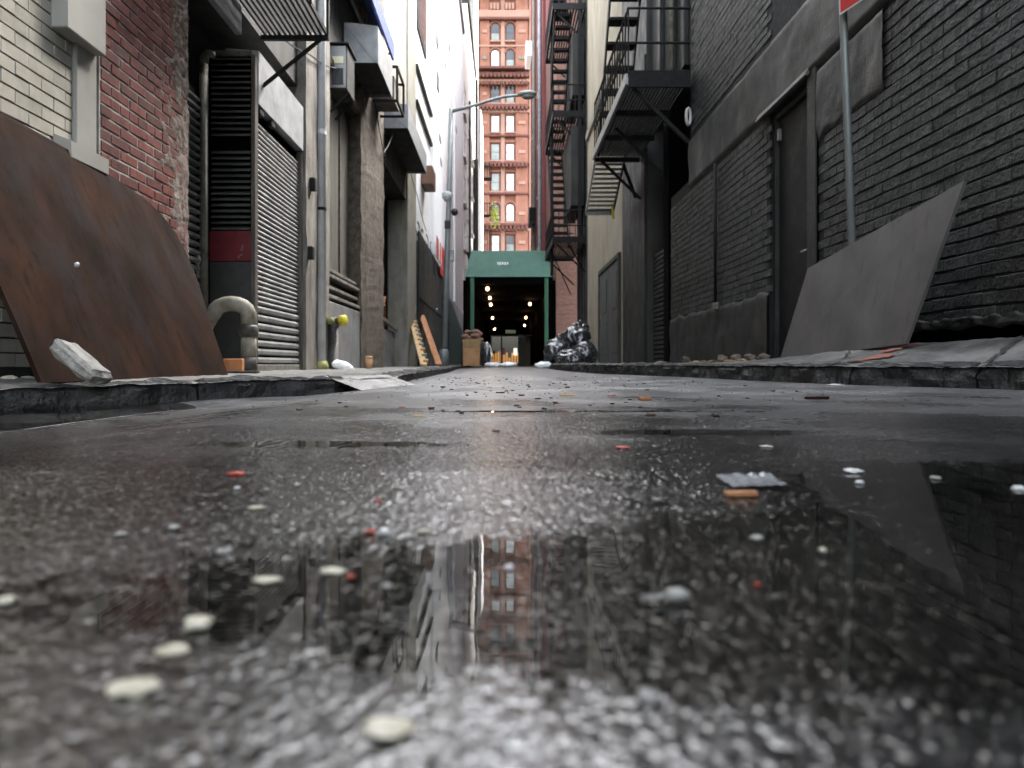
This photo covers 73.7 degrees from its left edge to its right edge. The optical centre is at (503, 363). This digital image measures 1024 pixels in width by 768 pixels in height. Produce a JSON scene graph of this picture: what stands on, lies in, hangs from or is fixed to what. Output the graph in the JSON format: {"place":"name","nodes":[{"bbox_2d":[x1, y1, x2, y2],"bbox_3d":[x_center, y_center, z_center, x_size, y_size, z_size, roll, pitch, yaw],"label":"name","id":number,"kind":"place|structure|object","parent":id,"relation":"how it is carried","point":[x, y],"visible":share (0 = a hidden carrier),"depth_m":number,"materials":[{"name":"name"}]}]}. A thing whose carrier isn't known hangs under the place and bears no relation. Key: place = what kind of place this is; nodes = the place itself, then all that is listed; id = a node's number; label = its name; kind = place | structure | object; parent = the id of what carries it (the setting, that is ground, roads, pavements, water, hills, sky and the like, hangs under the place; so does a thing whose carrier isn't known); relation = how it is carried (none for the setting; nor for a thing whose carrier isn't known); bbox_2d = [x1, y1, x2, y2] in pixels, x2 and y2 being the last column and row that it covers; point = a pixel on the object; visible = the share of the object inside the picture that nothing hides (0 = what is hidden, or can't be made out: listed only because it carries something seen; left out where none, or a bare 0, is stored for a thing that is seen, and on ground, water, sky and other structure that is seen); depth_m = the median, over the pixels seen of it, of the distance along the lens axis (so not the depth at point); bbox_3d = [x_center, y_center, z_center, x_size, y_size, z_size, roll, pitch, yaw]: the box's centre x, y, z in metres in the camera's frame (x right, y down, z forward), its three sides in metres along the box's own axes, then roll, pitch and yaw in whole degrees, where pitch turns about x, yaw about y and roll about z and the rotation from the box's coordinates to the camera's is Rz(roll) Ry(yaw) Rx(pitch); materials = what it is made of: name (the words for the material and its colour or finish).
{"place":"outdoors","nodes":[
{"label":"outdoors","id":0,"kind":"place"},
{"bbox_2d":[0,365,456,389],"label":"sidewalk","id":1,"kind":"structure","parent":0,"point":[320,372],"depth_m":4.89,"materials":[{"name":"concrete"}]},
{"bbox_2d":[0,0,108,377],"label":"cream brick building","id":2,"kind":"structure","parent":1,"relation":"on","point":[51,51],"depth_m":3.78,"materials":[{"name":"brick"}]},
{"bbox_2d":[49,339,112,384],"bbox_3d":[-1.706,-0.009,2.751,0.230,0.185,0.126,0,0,17],"label":"concrete chunk","id":3,"kind":"object","parent":1,"relation":"on","point":[77,360],"visible":1,"depth_m":2.71,"materials":[{"name":"concrete"}]},
{"bbox_2d":[0,111,227,383],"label":"rusted plate","id":4,"kind":"object","parent":1,"relation":"on","point":[96,265],"visible":0.93,"depth_m":3.55,"materials":[{"name":"metal"}]},
{"bbox_2d":[97,0,189,257],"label":"red brick building","id":5,"kind":"structure","parent":1,"relation":"on","point":[143,115],"depth_m":4.77,"materials":[{"name":"brick"}]},
{"bbox_2d":[195,49,215,308],"bbox_3d":[-2.882,-1.481,6.591,0.166,3.142,0.142,0,0,0],"label":"pipe","id":6,"kind":"object","parent":1,"relation":"on","point":[205,56],"visible":0.85,"depth_m":6.58,"materials":[{"name":"metal"}]},
{"bbox_2d":[208,50,257,370],"bbox_3d":[-2.734,-1.520,6.840,0.522,3.220,0.100,0,0,0],"label":"louvre panel","id":7,"kind":"object","parent":1,"relation":"on","point":[232,172],"visible":0.88,"depth_m":6.82,"materials":[{"name":"metal"}]},
{"bbox_2d":[207,296,258,370],"bbox_3d":[-2.569,-0.275,6.350,0.570,0.711,0.180,0,0,0],"label":"gooseneck pipe","id":8,"kind":"object","parent":1,"relation":"on","point":[248,329],"visible":0.91,"depth_m":6.29,"materials":[{"name":"metal"}]},
{"bbox_2d":[223,359,243,370],"bbox_3d":[-2.332,0.015,5.900,0.155,0.120,0.100,0,0,-9],"label":"timber block","id":9,"kind":"object","parent":1,"relation":"on","point":[234,364],"depth_m":5.85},
{"bbox_2d":[188,0,329,369],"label":"shuttered building","id":10,"kind":"structure","parent":1,"relation":"on","point":[218,24],"depth_m":8.44,"materials":[{"name":"paint"}]},
{"bbox_2d":[187,84,199,285],"bbox_3d":[-2.953,-1.270,5.990,0.095,2.720,1.220,0,0,0],"label":"recessed shutter","id":11,"kind":"object","parent":10,"relation":"attached to","point":[193,99],"visible":0.22,"depth_m":6.44,"materials":[{"name":"metal"}]},
{"bbox_2d":[225,48,302,370],"bbox_3d":[-2.632,-1.545,7.640,0.335,3.270,1.570,0,0,0],"label":"roller shutter","id":12,"kind":"object","parent":10,"relation":"attached to","point":[280,229],"visible":0.62,"depth_m":7.67,"materials":[{"name":"metal"}]},
{"bbox_2d":[239,0,328,87],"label":"slatted platform","id":13,"kind":"structure","parent":10,"relation":"attached to","point":[270,17],"depth_m":6.79,"materials":[{"name":"black metal"}]},
{"bbox_2d":[317,0,328,369],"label":"downpipe","id":14,"kind":"object","parent":10,"relation":"attached to","point":[322,363],"visible":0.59,"depth_m":8.95,"materials":[{"name":"metal"}]},
{"bbox_2d":[326,315,347,368],"bbox_3d":[-2.323,-0.298,9.520,0.313,0.766,0.260,0,0,0],"label":"standpipe","id":15,"kind":"object","parent":1,"relation":"on","point":[334,324],"visible":0.83,"depth_m":9.48,"materials":[{"name":"metal"}]},
{"bbox_2d":[331,360,353,369],"bbox_3d":[-2.158,0.031,9.202,0.308,0.178,0.193,0,0,0],"label":"plastic sack","id":16,"kind":"object","parent":1,"relation":"on","point":[340,365],"visible":0.77,"depth_m":9.13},
{"bbox_2d":[329,0,415,367],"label":"stone building","id":17,"kind":"structure","parent":1,"relation":"on","point":[371,185],"depth_m":12.51,"materials":[{"name":"stone"}]},
{"bbox_2d":[329,42,356,120],"bbox_3d":[-2.385,-4.140,10.100,0.311,0.981,0.560,0,0,0],"label":"air conditioner","id":18,"kind":"object","parent":17,"relation":"attached to","point":[342,54],"visible":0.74,"depth_m":9.85,"materials":[{"name":"grey metal"}]},
{"bbox_2d":[344,23,391,96],"bbox_3d":[-2.254,-5.080,11.489,0.532,0.642,1.422,0,0,0],"label":"sheet metal canopy","id":19,"kind":"object","parent":17,"relation":"attached to","point":[373,70],"visible":0.9,"depth_m":10.97,"materials":[{"name":"metal"}]},
{"bbox_2d":[363,0,393,59],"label":"blue awning","id":20,"kind":"object","parent":17,"relation":"attached to","point":[375,12],"visible":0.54,"depth_m":11.73,"materials":[{"name":"fabric"}]},
{"bbox_2d":[372,65,404,117],"bbox_3d":[-2.225,-5.128,12.900,0.590,0.660,0.840,0,0,0],"label":"wire cage bracket","id":21,"kind":"object","parent":17,"relation":"attached to","point":[388,104],"visible":0.66,"depth_m":12.83,"materials":[{"name":"black metal"}]},
{"bbox_2d":[384,104,426,173],"bbox_3d":[-2.254,-5.171,15.889,0.532,0.541,3.422,0,0,0],"label":"sheet metal canopy","id":22,"kind":"object","parent":17,"relation":"attached to","point":[406,142],"visible":0.74,"depth_m":15.40,"materials":[{"name":"metal"}]},
{"bbox_2d":[411,321,428,365],"bbox_3d":[-2.148,-0.610,17.105,0.195,1.325,4.292,0,0,-11],"label":"notched timber","id":23,"kind":"object","parent":1,"relation":"on","point":[421,353],"visible":0.94,"depth_m":16.49,"materials":[{"name":"beige wood"}]},
{"bbox_2d":[420,315,441,365],"bbox_3d":[-2.007,-0.694,18.500,0.160,1.474,3.117,0,0,-15],"label":"leaning plank","id":24,"kind":"object","parent":1,"relation":"on","point":[432,346],"visible":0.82,"depth_m":18.23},
{"bbox_2d":[418,231,449,366],"bbox_3d":[-2.396,-1.849,24.775,0.089,3.859,10.850,0,0,0],"label":"sheet fence","id":25,"kind":"object","parent":1,"relation":"on","point":[430,290],"visible":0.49,"depth_m":22.10,"materials":[{"name":"metal"}]},
{"bbox_2d":[434,235,443,275],"bbox_3d":[-2.314,-3.836,24.923,0.052,1.100,4.002,0,0,0],"label":"red notice board","id":26,"kind":"object","parent":25,"relation":"attached to","point":[438,255],"visible":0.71,"depth_m":24.48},
{"bbox_2d":[439,90,536,365],"bbox_3d":[-0.464,-3.954,20.000,2.890,8.089,0.320,0,0,0],"label":"street lamp","id":27,"kind":"object","parent":1,"relation":"on","point":[449,252],"visible":0.99,"depth_m":19.94,"materials":[{"name":"metal"}]},
{"bbox_2d":[0,366,1023,767],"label":"road","id":28,"kind":"structure","parent":0,"point":[886,630],"depth_m":0.38,"materials":[{"name":"asphalt"}]},
{"bbox_2d":[0,403,195,432],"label":"puddle","id":29,"kind":"object","parent":28,"relation":"on","point":[18,420],"visible":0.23,"depth_m":2.37,"materials":[{"name":"liquid"}]},
{"bbox_2d":[106,676,162,697],"bbox_3d":[-0.134,0.117,0.249,0.019,0.003,0.015,0,0,0],"label":"stone chip","id":30,"kind":"object","parent":28,"relation":"on","point":[137,687],"visible":1,"depth_m":0.25,"materials":[{"name":"stone"}]},
{"bbox_2d":[154,643,189,655],"bbox_3d":[-0.137,0.118,0.282,0.012,0.002,0.011,0,0,-43],"label":"stone chip","id":31,"kind":"object","parent":28,"relation":"on","point":[175,649],"visible":1,"depth_m":0.28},
{"bbox_2d":[0,365,470,409],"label":"kerb","id":32,"kind":"structure","parent":28,"relation":"on","point":[44,395],"depth_m":3.04,"materials":[{"name":"concrete"}]},
{"bbox_2d":[166,440,463,448],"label":"puddle","id":33,"kind":"object","parent":28,"relation":"on","point":[266,443],"visible":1,"depth_m":1.03,"materials":[{"name":"liquid"}]},
{"bbox_2d":[326,375,414,389],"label":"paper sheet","id":34,"kind":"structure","parent":28,"relation":"on","point":[368,382],"depth_m":3.65,"materials":[{"name":"paper"}]},
{"bbox_2d":[362,716,414,738],"bbox_3d":[-0.037,0.117,0.221,0.017,0.003,0.014,0,0,0],"label":"stone chip","id":35,"kind":"object","parent":28,"relation":"on","point":[388,727],"visible":1,"depth_m":0.22,"materials":[{"name":"stone"}]},
{"bbox_2d":[387,0,464,366],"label":"white building","id":36,"kind":"structure","parent":28,"relation":"on","point":[440,29],"depth_m":27.91,"materials":[{"name":"paint"}]},
{"bbox_2d":[417,0,426,58],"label":"window","id":37,"kind":"structure","parent":36,"relation":"in","point":[421,4],"depth_m":20.75,"materials":[{"name":"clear glass"}]},
{"bbox_2d":[421,165,435,191],"bbox_3d":[-2.325,-5.709,21.100,0.350,0.570,1.000,0,0,0],"label":"wall box","id":38,"kind":"object","parent":36,"relation":"attached to","point":[428,181],"depth_m":20.63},
{"bbox_2d":[462,0,479,279],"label":"offwhite building","id":39,"kind":"structure","parent":28,"relation":"on","point":[471,205],"depth_m":50.02,"materials":[{"name":"paint"}]},
{"bbox_2d":[463,218,466,253],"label":"window","id":40,"kind":"structure","parent":39,"relation":"in","point":[464,224],"depth_m":44.98,"materials":[{"name":"white glass"}]},
{"bbox_2d":[463,172,466,209],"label":"window","id":41,"kind":"structure","parent":39,"relation":"in","point":[464,179],"depth_m":44.87,"materials":[{"name":"white glass"}]},
{"bbox_2d":[463,125,466,164],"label":"window","id":42,"kind":"structure","parent":39,"relation":"in","point":[464,134],"depth_m":44.79,"materials":[{"name":"white glass"}]},
{"bbox_2d":[463,82,466,122],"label":"window","id":43,"kind":"structure","parent":39,"relation":"in","point":[464,92],"depth_m":44.73,"materials":[{"name":"white glass"}]},
{"bbox_2d":[463,339,480,365],"bbox_3d":[-1.109,-0.399,24.200,0.646,0.937,0.600,0,0,0],"label":"cardboard box","id":44,"kind":"object","parent":28,"relation":"on","point":[471,352],"visible":1,"depth_m":24.00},
{"bbox_2d":[461,342,485,365],"bbox_3d":[-1.089,-0.362,25.050,0.886,0.864,0.700,0,0,0],"label":"crate","id":45,"kind":"object","parent":28,"relation":"on","point":[481,343],"visible":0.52,"depth_m":24.70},
{"bbox_2d":[461,329,482,341],"bbox_3d":[-1.155,-1.023,25.001,0.820,0.487,0.409,0,0,13],"label":"rag heap","id":46,"kind":"object","parent":45,"relation":"on","point":[475,333],"visible":0.9,"depth_m":24.89,"materials":[{"name":"fabric"}]},
{"bbox_2d":[475,80,482,250],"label":"bracket building","id":47,"kind":"structure","parent":28,"relation":"on","point":[478,137],"depth_m":64.00,"materials":[{"name":"paint"}]},
{"bbox_2d":[480,342,492,365],"bbox_3d":[-0.601,-0.354,24.206,0.462,0.872,0.523,0,0,0],"label":"bin bag","id":48,"kind":"object","parent":28,"relation":"on","point":[486,354],"visible":0.83,"depth_m":24.02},
{"bbox_2d":[478,0,530,250],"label":"red tower","id":49,"kind":"structure","parent":28,"relation":"on","point":[504,31],"depth_m":89.93,"materials":[{"name":"brick"}]},
{"bbox_2d":[483,203,491,217],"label":"iron balcony","id":50,"kind":"structure","parent":49,"relation":"attached to","point":[487,215],"depth_m":80.00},
{"bbox_2d":[487,200,499,228],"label":"balcony plant","id":51,"kind":"object","parent":50,"relation":"on","point":[494,217],"visible":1,"depth_m":79.39,"materials":[{"name":"yellow plant"}]},
{"bbox_2d":[490,232,499,250],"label":"window","id":52,"kind":"structure","parent":49,"relation":"in","point":[495,235],"depth_m":90.17,"materials":[{"name":"glass"}]},
{"bbox_2d":[490,21,500,41],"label":"window","id":53,"kind":"structure","parent":49,"relation":"in","point":[494,28],"depth_m":90.17,"materials":[{"name":"glass"}]},
{"bbox_2d":[490,47,500,65],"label":"window","id":54,"kind":"structure","parent":49,"relation":"in","point":[494,54],"depth_m":90.17,"materials":[{"name":"glass"}]},
{"bbox_2d":[490,82,500,103],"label":"window","id":55,"kind":"structure","parent":49,"relation":"in","point":[494,90],"depth_m":90.17,"materials":[{"name":"glass"}]},
{"bbox_2d":[490,113,500,133],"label":"window","id":56,"kind":"structure","parent":49,"relation":"in","point":[494,117],"depth_m":90.17,"materials":[{"name":"glass"}]},
{"bbox_2d":[490,140,500,161],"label":"window","id":57,"kind":"structure","parent":49,"relation":"in","point":[494,148],"depth_m":90.17,"materials":[{"name":"glass"}]},
{"bbox_2d":[490,170,500,191],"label":"window","id":58,"kind":"structure","parent":49,"relation":"in","point":[495,183],"depth_m":90.17,"materials":[{"name":"glass"}]},
{"bbox_2d":[490,201,500,222],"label":"window","id":59,"kind":"structure","parent":49,"relation":"in","point":[498,205],"depth_m":90.17,"materials":[{"name":"glass"}]},
{"bbox_2d":[504,21,514,41],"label":"window","id":60,"kind":"structure","parent":49,"relation":"in","point":[509,28],"depth_m":90.17,"materials":[{"name":"glass"}]},
{"bbox_2d":[504,47,514,65],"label":"window","id":61,"kind":"structure","parent":49,"relation":"in","point":[509,54],"depth_m":90.17,"materials":[{"name":"glass"}]},
{"bbox_2d":[504,201,514,222],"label":"window","id":62,"kind":"structure","parent":49,"relation":"in","point":[510,205],"depth_m":90.17,"materials":[{"name":"glass"}]},
{"bbox_2d":[505,82,514,103],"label":"window","id":63,"kind":"structure","parent":49,"relation":"in","point":[509,90],"depth_m":90.17,"materials":[{"name":"glass"}]},
{"bbox_2d":[505,113,514,133],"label":"window","id":64,"kind":"structure","parent":49,"relation":"in","point":[509,117],"depth_m":90.17,"materials":[{"name":"glass"}]},
{"bbox_2d":[505,140,514,161],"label":"window","id":65,"kind":"structure","parent":49,"relation":"in","point":[509,148],"depth_m":90.17,"materials":[{"name":"glass"}]},
{"bbox_2d":[505,170,514,191],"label":"window","id":66,"kind":"structure","parent":49,"relation":"in","point":[509,174],"depth_m":90.17,"materials":[{"name":"glass"}]},
{"bbox_2d":[505,232,514,250],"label":"window","id":67,"kind":"structure","parent":49,"relation":"in","point":[510,236],"depth_m":90.17,"materials":[{"name":"glass"}]},
{"bbox_2d":[463,280,554,366],"bbox_3d":[0.220,-1.661,45.750,3.678,3.561,36.900,0,0,0],"label":"passage","id":68,"kind":"object","parent":28,"relation":"on","point":[534,328],"visible":0.29,"depth_m":35.38},
{"bbox_2d":[465,251,553,366],"bbox_3d":[0.230,-2.241,45.500,3.498,4.722,37.000,0,0,0],"label":"green canopy","id":69,"kind":"object","parent":28,"relation":"on","point":[524,277],"visible":0.87,"depth_m":27.60,"materials":[{"name":"fabric"}]},
{"bbox_2d":[490,335,530,365],"bbox_3d":[0.334,-0.625,32.644,1.927,1.490,1.312,0,0,0],"label":"glass booth","id":70,"kind":"object","parent":28,"relation":"on","point":[511,348],"visible":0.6,"depth_m":32.03,"materials":[{"name":"glass"}]},
{"bbox_2d":[227,376,797,418],"bbox_3d":[0.291,0.122,3.966,2.028,0.023,4.908,0,0,0],"label":"debris","id":71,"kind":"object","parent":28,"relation":"on","point":[647,414],"visible":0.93,"depth_m":2.51,"materials":[{"name":"brown plant"}]},
{"bbox_2d":[353,409,764,412],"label":"puddle","id":72,"kind":"object","parent":28,"relation":"on","point":[606,411],"visible":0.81,"depth_m":1.72,"materials":[{"name":"liquid"}]},
{"bbox_2d":[547,0,576,336],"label":"pink brick building","id":73,"kind":"structure","parent":28,"relation":"on","point":[565,308],"depth_m":27.20,"materials":[{"name":"brick"}]},
{"bbox_2d":[577,0,587,323],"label":"sooty building","id":74,"kind":"structure","parent":28,"relation":"on","point":[582,290],"depth_m":22.80,"materials":[{"name":"stone"}]},
{"bbox_2d":[545,0,585,293],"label":"tall fire escape","id":75,"kind":"object","parent":74,"relation":"attached to","point":[570,162],"visible":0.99,"depth_m":22.91,"materials":[{"name":"black metal"}]},
{"bbox_2d":[585,0,622,362],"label":"stucco building","id":76,"kind":"structure","parent":28,"relation":"on","point":[605,239],"depth_m":19.37,"materials":[{"name":"paint"}]},
{"bbox_2d":[598,252,620,362],"bbox_3d":[2.654,-1.280,17.291,0.068,2.560,3.347,0,0,0],"label":"double door","id":77,"kind":"structure","parent":76,"relation":"attached to","point":[609,311],"depth_m":16.94,"materials":[{"name":"grey metal"}]},
{"bbox_2d":[623,0,662,362],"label":"grey pier building","id":78,"kind":"structure","parent":28,"relation":"on","point":[642,231],"depth_m":13.23,"materials":[{"name":"concrete"}]},
{"bbox_2d":[585,0,690,218],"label":"balcony fire escape","id":79,"kind":"object","parent":78,"relation":"attached to","point":[639,111],"visible":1,"depth_m":11.57,"materials":[{"name":"black metal"}]},
{"bbox_2d":[637,688,662,704],"bbox_3d":[0.052,0.117,0.242,0.009,0.003,0.009,0,0,0],"label":"stone chip","id":80,"kind":"object","parent":28,"relation":"on","point":[647,696],"visible":1,"depth_m":0.24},
{"bbox_2d":[640,587,691,600],"bbox_3d":[0.082,0.116,0.344,0.025,0.006,0.008,0,0,0],"label":"glass shard","id":81,"kind":"object","parent":28,"relation":"on","point":[677,594],"visible":1,"depth_m":0.34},
{"bbox_2d":[652,0,690,362],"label":"dark bay building","id":82,"kind":"structure","parent":28,"relation":"on","point":[671,25],"depth_m":11.40,"materials":[{"name":"stone"}]},
{"bbox_2d":[723,490,757,496],"bbox_3d":[0.213,0.117,0.615,0.030,0.005,0.008,0,0,0],"label":"cigarette butt","id":83,"kind":"object","parent":28,"relation":"on","point":[740,493],"visible":1,"depth_m":0.61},
{"bbox_2d":[717,472,786,486],"bbox_3d":[0.246,0.114,0.676,0.058,0.005,0.060,0,0,0],"label":"plastic scrap","id":84,"kind":"object","parent":28,"relation":"on","point":[749,479],"visible":1,"depth_m":0.68,"materials":[{"name":"plastic"}]},
{"bbox_2d":[548,360,1023,389],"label":"kerb","id":85,"kind":"structure","parent":28,"relation":"on","point":[970,375],"depth_m":3.91,"materials":[{"name":"concrete"}]},
{"bbox_2d":[595,428,994,440],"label":"puddle","id":86,"kind":"object","parent":28,"relation":"on","point":[744,432],"visible":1,"depth_m":1.19,"materials":[{"name":"liquid"}]},
{"bbox_2d":[669,0,1023,362],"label":"grey brick building","id":87,"kind":"structure","parent":28,"relation":"on","point":[937,95],"depth_m":5.21,"materials":[{"name":"brick"}]},
{"bbox_2d":[712,163,718,309],"bbox_3d":[2.670,-1.599,8.600,0.060,1.841,0.120,0,0,0],"label":"black conduit","id":88,"kind":"object","parent":87,"relation":"attached to","point":[715,305],"visible":1,"depth_m":8.58,"materials":[{"name":"metal"}]},
{"bbox_2d":[774,87,806,357],"bbox_3d":[2.781,-1.250,6.510,0.107,2.540,0.900,0,0,0],"label":"steel door","id":89,"kind":"structure","parent":87,"relation":"attached to","point":[790,194],"depth_m":6.67,"materials":[{"name":"metal"}]},
{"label":"puddle","id":90,"kind":"object","parent":28,"relation":"on","visible":0},
{"bbox_2d":[0,596,17,604],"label":"stone chip","id":91,"kind":"object","parent":90,"relation":"on","point":[4,600],"visible":1,"depth_m":0.34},
{"bbox_2d":[184,615,214,629],"bbox_3d":[-0.140,0.117,0.311,0.014,0.005,0.013,0,0,0],"label":"stone chip","id":92,"kind":"object","parent":90,"relation":"on","point":[201,622],"visible":1,"depth_m":0.31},
{"bbox_2d":[252,576,282,582],"bbox_3d":[-0.130,0.119,0.377,0.016,0.002,0.011,0,0,22],"label":"stone chip","id":93,"kind":"object","parent":90,"relation":"on","point":[265,579],"visible":1,"depth_m":0.38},
{"bbox_2d":[319,567,346,573],"bbox_3d":[-0.098,0.119,0.393,0.016,0.002,0.010,0,0,0],"label":"stone chip","id":94,"kind":"object","parent":90,"relation":"on","point":[333,570],"visible":1,"depth_m":0.39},
{"bbox_2d":[525,0,549,250],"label":"red building","id":95,"kind":"structure","parent":0,"point":[535,52],"depth_m":41.79,"materials":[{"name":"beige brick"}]},
{"bbox_2d":[528,207,535,227],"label":"black wall box","id":96,"kind":"object","parent":95,"relation":"attached to","point":[532,216],"visible":0.88,"depth_m":48.01,"materials":[{"name":"metal"}]},
{"bbox_2d":[552,337,1023,367],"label":"sidewalk","id":97,"kind":"structure","parent":0,"point":[980,350],"depth_m":3.81,"materials":[{"name":"concrete"}]},
{"bbox_2d":[544,334,569,362],"bbox_3d":[1.325,-0.366,16.599,0.714,0.736,0.778,0,0,0],"label":"bin bag","id":98,"kind":"object","parent":97,"relation":"on","point":[555,345],"visible":0.61,"depth_m":16.34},
{"bbox_2d":[554,349,585,362],"bbox_3d":[1.560,-0.140,16.086,0.728,0.414,0.652,0,0,0],"label":"bin bag","id":99,"kind":"object","parent":97,"relation":"on","point":[569,356],"visible":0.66,"depth_m":15.86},
{"bbox_2d":[570,339,597,362],"bbox_3d":[1.958,-0.323,16.888,0.709,0.732,0.832,0,0,-36],"label":"bin bag","id":100,"kind":"object","parent":97,"relation":"on","point":[587,349],"visible":0.5,"depth_m":16.58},
{"bbox_2d":[561,321,590,346],"bbox_3d":[1.822,-0.740,17.096,0.761,0.662,0.742,0,0,0],"label":"bin bag","id":101,"kind":"object","parent":100,"relation":"on","point":[577,332],"visible":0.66,"depth_m":16.85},
{"bbox_2d":[680,353,770,362],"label":"rubble crumbs","id":102,"kind":"object","parent":97,"relation":"on","point":[685,359],"visible":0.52,"depth_m":7.54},
{"bbox_2d":[838,0,861,245],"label":"street sign","id":103,"kind":"object","parent":97,"relation":"on","point":[845,6],"visible":0.7,"depth_m":4.93,"materials":[{"name":"metal"}]},
{"bbox_2d":[848,353,894,361],"bbox_3d":[2.160,-0.038,4.022,0.252,0.051,0.127,0,0,25],"label":"spray mark","id":104,"kind":"object","parent":97,"relation":"on","point":[881,355],"visible":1,"depth_m":4.02,"materials":[{"name":"orange paint"}]},
{"bbox_2d":[780,181,966,357],"bbox_3d":[2.439,-0.511,4.773,0.158,0.968,2.134,0,0,0],"label":"steel plate","id":105,"kind":"object","parent":97,"relation":"on","point":[869,291],"visible":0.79,"depth_m":4.45,"materials":[{"name":"metal"}]},
{"bbox_2d":[981,336,1021,363],"bbox_3d":[2.483,-0.072,3.397,0.426,0.146,0.041,0,0,-31],"label":"pavement crack","id":106,"kind":"object","parent":97,"relation":"on","point":[1002,350],"visible":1,"depth_m":3.39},
{"bbox_3d":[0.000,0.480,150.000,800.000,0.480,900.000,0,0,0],"label":"ground","id":107,"kind":"structure","parent":0,"visible":0},
{"bbox_2d":[470,0,477,79],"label":"grey tower","id":108,"kind":"structure","parent":107,"relation":"on","point":[474,9],"depth_m":71.51,"materials":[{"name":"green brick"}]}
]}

